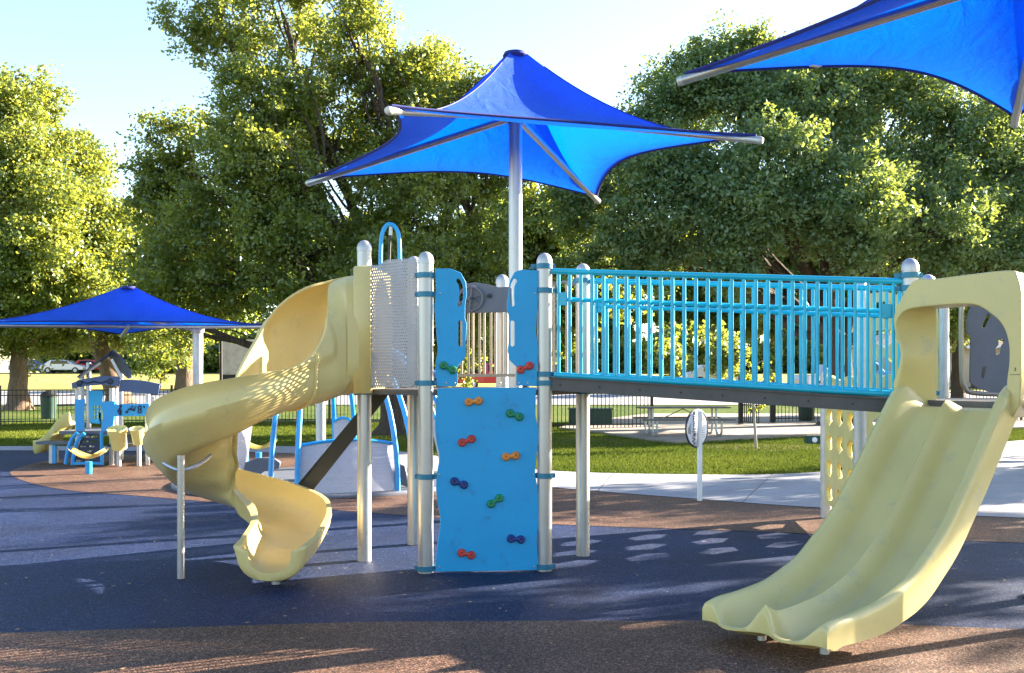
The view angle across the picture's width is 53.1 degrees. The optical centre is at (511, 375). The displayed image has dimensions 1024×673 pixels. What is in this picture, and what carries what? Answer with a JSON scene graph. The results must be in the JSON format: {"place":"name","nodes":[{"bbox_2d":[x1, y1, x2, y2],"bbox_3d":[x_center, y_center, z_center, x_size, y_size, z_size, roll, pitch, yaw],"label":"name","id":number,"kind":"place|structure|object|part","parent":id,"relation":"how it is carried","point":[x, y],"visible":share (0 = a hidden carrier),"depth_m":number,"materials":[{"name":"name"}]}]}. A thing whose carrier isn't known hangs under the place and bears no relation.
{"place":"outdoors","nodes":[
{"label":"outdoors","id":0,"kind":"place"},
{"bbox_2d":[219,340,253,378],"bbox_3d":[-15.112,-0.630,62.000,4.700,3.000,2.200,0,0,0],"label":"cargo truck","id":1,"kind":"object","parent":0,"point":[234,355],"visible":0.1,"depth_m":60.90,"materials":[{"name":"white metal"}]},
{"bbox_2d":[433,369,436,385],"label":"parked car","id":2,"kind":"object","parent":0,"point":[434,374],"visible":0.06,"depth_m":65.12,"materials":[{"name":"white paint"}]},
{"bbox_2d":[0,0,981,372],"label":"sky","id":3,"kind":"structure","parent":0,"point":[107,51],"materials":[{"name":"white"}]},
{"bbox_2d":[1,391,996,404],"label":"road","id":4,"kind":"structure","parent":0,"point":[140,399],"depth_m":52.36,"materials":[{"name":"grey asphalt"}]},
{"bbox_2d":[794,364,822,384],"bbox_3d":[18.759,0.152,60.003,4.420,1.615,1.800,0,0,-17],"label":"parked truck","id":5,"kind":"object","parent":4,"relation":"on","point":[796,379],"visible":0.04,"depth_m":59.52,"materials":[{"name":"silver metal"}]},
{"bbox_2d":[0,373,1019,517],"bbox_3d":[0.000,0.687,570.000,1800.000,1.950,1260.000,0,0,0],"label":"ground","id":6,"kind":"structure","parent":0,"point":[51,381],"depth_m":46.10,"materials":[{"name":"green plant"}]},
{"bbox_2d":[8,360,44,371],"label":"parked car","id":7,"kind":"object","parent":6,"relation":"on","point":[33,364],"visible":0.07,"depth_m":109.16,"materials":[{"name":"grey paint"}]},
{"bbox_2d":[40,391,57,418],"bbox_3d":[-17.648,1.105,39.000,0.618,1.060,0.618,0,0,0],"label":"trash can","id":8,"kind":"object","parent":6,"relation":"on","point":[43,405],"visible":0.77,"depth_m":38.77,"materials":[{"name":"green metal"}]},
{"bbox_2d":[40,360,85,372],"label":"parked car","id":9,"kind":"object","parent":6,"relation":"on","point":[73,366],"visible":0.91,"depth_m":107.16,"materials":[{"name":"silver metal"}]},
{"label":"side window","id":10,"kind":"part","parent":9,"relation":"part of","materials":[{"name":"grey glass"}]},
{"bbox_2d":[27,335,99,372],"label":"shrub","id":11,"kind":"object","parent":6,"relation":"on","point":[77,357],"visible":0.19,"depth_m":116.14,"materials":[{"name":"green plant"}]},
{"bbox_2d":[0,59,149,409],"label":"park tree","id":12,"kind":"object","parent":6,"relation":"on","point":[52,255],"visible":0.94,"depth_m":43.95,"materials":[{"name":"green plant"}]},
{"bbox_2d":[75,360,98,371],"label":"parked car","id":13,"kind":"object","parent":6,"relation":"on","point":[83,362],"visible":0.14,"depth_m":111.11,"materials":[{"name":"red paint"}]},
{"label":"side window","id":14,"kind":"part","parent":13,"relation":"part of","materials":[{"name":"black glass"}]},
{"bbox_2d":[61,211,170,403],"bbox_3d":[-18.647,-3.609,50.128,10.018,10.627,6.070,0,0,22],"label":"park tree","id":15,"kind":"object","parent":6,"relation":"on","point":[106,367],"visible":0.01,"depth_m":49.72,"materials":[{"name":"green plant"}]},
{"bbox_2d":[95,338,169,372],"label":"shrub","id":16,"kind":"object","parent":6,"relation":"on","point":[128,360],"visible":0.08,"depth_m":116.35,"materials":[{"name":"green plant"}]},
{"bbox_2d":[136,343,176,388],"bbox_3d":[-21.311,-0.785,61.965,2.922,3.411,2.696,0,0,0],"label":"sapling","id":17,"kind":"object","parent":6,"relation":"on","point":[164,378],"visible":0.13,"depth_m":61.52,"materials":[{"name":"green plant"}]},
{"bbox_2d":[0,385,379,425],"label":"metal fence","id":18,"kind":"object","parent":6,"relation":"on","point":[171,389],"visible":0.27,"depth_m":33.42,"materials":[{"name":"brown metal"}]},
{"bbox_2d":[161,337,218,372],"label":"shrub","id":19,"kind":"object","parent":6,"relation":"on","point":[211,357],"visible":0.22,"depth_m":111.67,"materials":[{"name":"green plant"}]},
{"bbox_2d":[119,200,308,390],"bbox_3d":[-14.380,-4.032,49.623,9.888,11.315,6.667,0,0,-39],"label":"park tree","id":20,"kind":"object","parent":6,"relation":"on","point":[183,378],"depth_m":47.67,"materials":[{"name":"green plant"}]},
{"bbox_2d":[219,330,222,379],"bbox_3d":[-14.777,-1.435,52.000,0.437,5.610,0.437,0,0,0],"label":"light pole","id":21,"kind":"object","parent":6,"relation":"on","point":[221,366],"visible":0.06,"depth_m":51.94,"materials":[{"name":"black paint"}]},
{"bbox_2d":[207,329,259,372],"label":"shrub","id":22,"kind":"object","parent":6,"relation":"on","point":[253,334],"visible":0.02,"depth_m":112.22,"materials":[{"name":"green plant"}]},
{"bbox_2d":[230,317,260,334],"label":"distant tree","id":23,"kind":"object","parent":6,"relation":"on","point":[249,329],"depth_m":149.57,"materials":[{"name":"green plant"}]},
{"bbox_2d":[98,0,534,435],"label":"park tree","id":24,"kind":"object","parent":6,"relation":"on","point":[188,218],"visible":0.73,"depth_m":27.74,"materials":[{"name":"green plant"}]},
{"bbox_2d":[433,345,488,372],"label":"shrub","id":25,"kind":"object","parent":6,"relation":"on","point":[476,369],"visible":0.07,"depth_m":111.04,"materials":[{"name":"green plant"}]},
{"bbox_2d":[430,208,501,337],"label":"distant tree","id":26,"kind":"object","parent":6,"relation":"on","point":[479,238],"depth_m":128.30,"materials":[{"name":"green plant"}]},
{"bbox_2d":[457,363,508,386],"bbox_3d":[-1.179,0.058,62.002,4.420,1.615,1.800,0,0,-11],"label":"parked truck","id":27,"kind":"object","parent":6,"relation":"on","point":[485,379],"visible":0.19,"depth_m":61.06,"materials":[{"name":"red paint"}]},
{"bbox_2d":[437,185,537,226],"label":"distant tree","id":28,"kind":"object","parent":6,"relation":"on","point":[499,205],"depth_m":146.10,"materials":[{"name":"green plant"}]},
{"bbox_2d":[470,329,552,372],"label":"shrub","id":29,"kind":"object","parent":6,"relation":"on","point":[488,356],"visible":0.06,"depth_m":111.43,"materials":[{"name":"green plant"}]},
{"bbox_2d":[0,421,1023,474],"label":"grass","id":30,"kind":"structure","parent":6,"relation":"on","point":[792,463],"depth_m":22.36,"materials":[{"name":"green plant"}]},
{"bbox_2d":[433,384,652,428],"bbox_3d":[0.087,0.938,31.936,8.371,1.425,2.050,0,0,19],"label":"metal fence","id":31,"kind":"object","parent":6,"relation":"on","point":[609,424],"visible":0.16,"depth_m":31.09,"materials":[{"name":"metal"}]},
{"bbox_2d":[462,182,653,386],"bbox_3d":[1.618,-3.136,40.717,8.046,9.782,5.490,0,0,0],"label":"park tree","id":32,"kind":"object","parent":6,"relation":"on","point":[549,245],"visible":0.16,"depth_m":39.26,"materials":[{"name":"green plant"}]},
{"bbox_2d":[552,342,600,372],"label":"shrub","id":33,"kind":"object","parent":6,"relation":"on","point":[573,364],"visible":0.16,"depth_m":107.31,"materials":[{"name":"green plant"}]},
{"bbox_2d":[568,408,612,423],"bbox_3d":[2.554,1.358,33.500,1.428,0.583,0.860,0,0,0],"label":"utility box","id":34,"kind":"object","parent":6,"relation":"on","point":[595,415],"visible":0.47,"depth_m":33.08,"materials":[{"name":"green metal"}]},
{"bbox_2d":[571,412,575,423],"bbox_3d":[2.212,1.383,33.090,0.602,0.427,0.020,0,0,0],"label":"door","id":35,"kind":"structure","parent":34,"relation":"in","point":[571,412],"depth_m":33.08,"materials":[{"name":"green metal"}]},
{"bbox_2d":[592,412,610,423],"bbox_3d":[2.896,1.383,33.090,0.602,0.427,0.020,0,0,0],"label":"door","id":36,"kind":"structure","parent":34,"relation":"in","point":[595,413],"depth_m":33.08,"materials":[{"name":"green metal"}]},
{"bbox_2d":[598,220,652,372],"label":"distant tree","id":37,"kind":"object","parent":6,"relation":"on","point":[632,327],"visible":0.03,"depth_m":130.44,"materials":[{"name":"green plant"}]},
{"bbox_2d":[598,335,658,372],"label":"shrub","id":38,"kind":"object","parent":6,"relation":"on","point":[632,359],"visible":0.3,"depth_m":112.25,"materials":[{"name":"green plant"}]},
{"bbox_2d":[645,335,693,376],"bbox_3d":[8.871,-0.600,58.088,2.833,3.420,3.406,0,0,25],"label":"sapling","id":39,"kind":"object","parent":6,"relation":"on","point":[678,360],"visible":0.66,"depth_m":57.55,"materials":[{"name":"green plant"}]},
{"bbox_2d":[645,212,710,332],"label":"distant tree","id":40,"kind":"object","parent":6,"relation":"on","point":[655,320],"depth_m":147.57,"materials":[{"name":"green plant"}]},
{"bbox_2d":[622,319,758,373],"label":"shrub","id":41,"kind":"object","parent":6,"relation":"on","point":[690,340],"visible":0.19,"depth_m":108.25,"materials":[{"name":"green plant"}]},
{"bbox_2d":[652,224,762,340],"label":"distant tree","id":42,"kind":"object","parent":6,"relation":"on","point":[690,298],"visible":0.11,"depth_m":123.37,"materials":[{"name":"green plant"}]},
{"bbox_2d":[686,365,737,379],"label":"parked car","id":43,"kind":"object","parent":6,"relation":"on","point":[701,372],"visible":0.12,"depth_m":65.12,"materials":[{"name":"silver metal"}]},
{"bbox_2d":[703,331,751,379],"bbox_3d":[12.553,-0.904,59.841,2.969,3.838,2.969,0,0,0],"label":"sapling","id":44,"kind":"object","parent":6,"relation":"on","point":[713,359],"visible":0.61,"depth_m":59.11,"materials":[{"name":"green plant"}]},
{"bbox_2d":[738,374,774,423],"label":"fence gate","id":45,"kind":"structure","parent":6,"relation":"on","point":[740,413],"depth_m":33.43,"materials":[{"name":"black metal"}]},
{"bbox_2d":[746,339,783,372],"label":"shrub","id":46,"kind":"object","parent":6,"relation":"on","point":[760,355],"visible":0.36,"depth_m":109.87,"materials":[{"name":"green plant"}]},
{"bbox_2d":[528,8,1023,424],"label":"park tree","id":47,"kind":"object","parent":6,"relation":"on","point":[878,187],"visible":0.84,"depth_m":30.73,"materials":[{"name":"green plant"}]},
{"bbox_2d":[743,231,812,347],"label":"distant tree","id":48,"kind":"object","parent":6,"relation":"on","point":[785,262],"visible":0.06,"depth_m":129.60,"materials":[{"name":"green plant"}]},
{"bbox_2d":[782,340,822,372],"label":"shrub","id":49,"kind":"object","parent":6,"relation":"on","point":[796,361],"visible":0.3,"depth_m":113.06,"materials":[{"name":"green plant"}]},
{"bbox_2d":[798,407,813,420],"bbox_3d":[10.350,1.120,36.000,0.618,1.060,0.618,0,0,0],"label":"trash can","id":50,"kind":"object","parent":6,"relation":"on","point":[806,412],"visible":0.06,"depth_m":35.76,"materials":[{"name":"green metal"}]},
{"bbox_2d":[804,435,819,443],"bbox_3d":[5.047,1.327,17.058,0.318,0.645,0.221,0,0,0],"label":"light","id":51,"kind":"object","parent":6,"relation":"on","point":[811,439],"visible":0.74,"depth_m":16.97,"materials":[{"name":"green metal"}]},
{"bbox_2d":[771,329,877,371],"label":"shrub","id":52,"kind":"object","parent":6,"relation":"on","point":[784,339],"visible":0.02,"depth_m":116.97,"materials":[{"name":"green plant"}]},
{"bbox_2d":[787,218,942,333],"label":"distant tree","id":53,"kind":"object","parent":6,"relation":"on","point":[794,271],"visible":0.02,"depth_m":124.33,"materials":[{"name":"green plant"}]},
{"bbox_2d":[852,362,891,375],"bbox_3d":[21.876,-0.011,64.003,4.420,1.615,1.800,0,0,-17],"label":"parked truck","id":54,"kind":"object","parent":6,"relation":"on","point":[877,368],"visible":0.05,"depth_m":63.32,"materials":[{"name":"white paint"}]},
{"bbox_2d":[775,383,1022,420],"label":"metal fence","id":55,"kind":"object","parent":6,"relation":"on","point":[952,387],"visible":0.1,"depth_m":35.66,"materials":[{"name":"metal"}]},
{"bbox_2d":[851,332,1002,386],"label":"house","id":56,"kind":"structure","parent":6,"relation":"on","point":[966,357],"depth_m":66.00,"materials":[{"name":"brown"}]},
{"bbox_2d":[971,367,984,386],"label":"door","id":57,"kind":"structure","parent":56,"relation":"in","point":[983,368],"depth_m":65.94,"materials":[{"name":"brown"}]},
{"bbox_2d":[889,221,1022,397],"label":"park tree","id":58,"kind":"object","parent":6,"relation":"on","point":[953,339],"visible":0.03,"depth_m":41.72,"materials":[{"name":"green plant"}]},
{"bbox_2d":[0,451,1023,632],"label":"blue rubber ground","id":59,"kind":"structure","parent":0,"point":[673,574],"depth_m":8.48,"materials":[{"name":"blue rubber"}]},
{"bbox_2d":[5,476,1018,670],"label":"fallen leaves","id":60,"kind":"object","parent":59,"relation":"on","point":[427,588],"visible":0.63,"depth_m":7.17,"materials":[{"name":"brown plant"}]},
{"bbox_2d":[142,222,1023,654],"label":"play structure","id":61,"kind":"object","parent":59,"relation":"on","point":[876,556],"visible":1,"depth_m":8.59,"materials":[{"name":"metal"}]},
{"bbox_2d":[676,0,1023,595],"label":"shade umbrella","id":62,"kind":"object","parent":59,"relation":"on","point":[975,47],"visible":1,"depth_m":8.48,"materials":[{"name":"fabric"}]},
{"bbox_2d":[0,621,1023,672],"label":"front brown rubber ground","id":63,"kind":"structure","parent":0,"point":[525,647],"depth_m":6.15,"materials":[{"name":"brown rubber"}]},
{"bbox_2d":[0,440,1023,517],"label":"concrete path","id":64,"kind":"structure","parent":0,"point":[1004,496],"depth_m":15.46,"materials":[{"name":"grey concrete"}]},
{"bbox_2d":[597,460,1006,501],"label":"path joints","id":65,"kind":"object","parent":64,"relation":"on","point":[746,498],"visible":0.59,"depth_m":15.44,"materials":[{"name":"brown paint"}]},
{"bbox_2d":[10,452,1023,542],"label":"brown rubber ground","id":66,"kind":"structure","parent":0,"point":[128,476],"depth_m":12.91,"materials":[{"name":"brown rubber"}]},
{"bbox_2d":[68,447,108,473],"bbox_3d":[-7.109,1.428,17.200,0.620,0.443,0.360,0,0,0],"label":"spinner seat","id":67,"kind":"object","parent":66,"relation":"on","point":[88,464],"visible":1,"depth_m":17.16,"materials":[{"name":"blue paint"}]},
{"bbox_2d":[33,349,159,465],"bbox_3d":[-7.693,0.587,19.292,2.526,2.125,1.815,0,0,0],"label":"playhouse","id":68,"kind":"object","parent":66,"relation":"on","point":[115,409],"visible":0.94,"depth_m":18.85,"materials":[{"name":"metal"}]},
{"bbox_2d":[0,286,262,384],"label":"shade umbrella","id":69,"kind":"object","parent":66,"relation":"on","point":[122,311],"visible":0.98,"depth_m":20.01,"materials":[{"name":"fabric"}]},
{"bbox_2d":[244,438,277,458],"bbox_3d":[-4.356,1.365,17.600,0.620,0.571,0.360,0,0,0],"label":"spinner seat","id":70,"kind":"object","parent":66,"relation":"on","point":[256,447],"visible":0.59,"depth_m":17.55,"materials":[{"name":"blue paint"}]},
{"bbox_2d":[171,394,438,498],"bbox_3d":[-2.950,0.506,15.800,4.400,2.312,4.400,0,0,0],"label":"dome spinner","id":71,"kind":"object","parent":66,"relation":"on","point":[339,479],"visible":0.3,"depth_m":14.17,"materials":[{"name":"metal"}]},
{"bbox_2d":[305,49,763,386],"bbox_3d":[-0.004,-1.070,11.974,4.217,5.440,4.095,0,0,-19],"label":"shade umbrella","id":72,"kind":"object","parent":66,"relation":"on","point":[516,117],"visible":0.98,"depth_m":11.94,"materials":[{"name":"fabric"}]},
{"bbox_2d":[685,409,707,500],"bbox_3d":[2.466,1.046,13.493,0.104,1.209,0.518,0,0,45],"label":"welcome sign","id":73,"kind":"object","parent":66,"relation":"on","point":[696,428],"visible":1,"depth_m":13.45,"materials":[{"name":"silver metal"}]},
{"bbox_2d":[820,283,948,517],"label":"climber wall","id":74,"kind":"structure","parent":66,"relation":"on","point":[834,432],"depth_m":10.31,"materials":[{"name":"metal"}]},
{"bbox_2d":[552,437,653,445],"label":"bare soil ground","id":75,"kind":"structure","parent":0,"point":[605,441],"depth_m":25.63,"materials":[{"name":"brown soil"}]},
{"bbox_2d":[707,444,819,450],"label":"mulch ground","id":76,"kind":"structure","parent":0,"point":[759,447],"depth_m":23.50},
{"bbox_2d":[727,344,774,447],"bbox_3d":[5.393,0.456,23.314,1.116,2.392,1.172,0,0,23],"label":"young tree","id":77,"kind":"object","parent":76,"relation":"on","point":[749,378],"visible":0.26,"depth_m":23.27,"materials":[{"name":"green plant"}]},
{"bbox_2d":[559,413,1023,443],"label":"picnic path","id":78,"kind":"structure","parent":0,"point":[671,432],"depth_m":30.62,"materials":[{"name":"beige concrete"}]},
{"bbox_2d":[632,406,735,435],"bbox_3d":[4.533,1.212,27.200,2.400,0.763,1.690,0,0,-4],"label":"picnic table","id":79,"kind":"object","parent":78,"relation":"on","point":[650,419],"visible":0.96,"depth_m":26.94,"materials":[{"name":"grey wood"}]}
]}

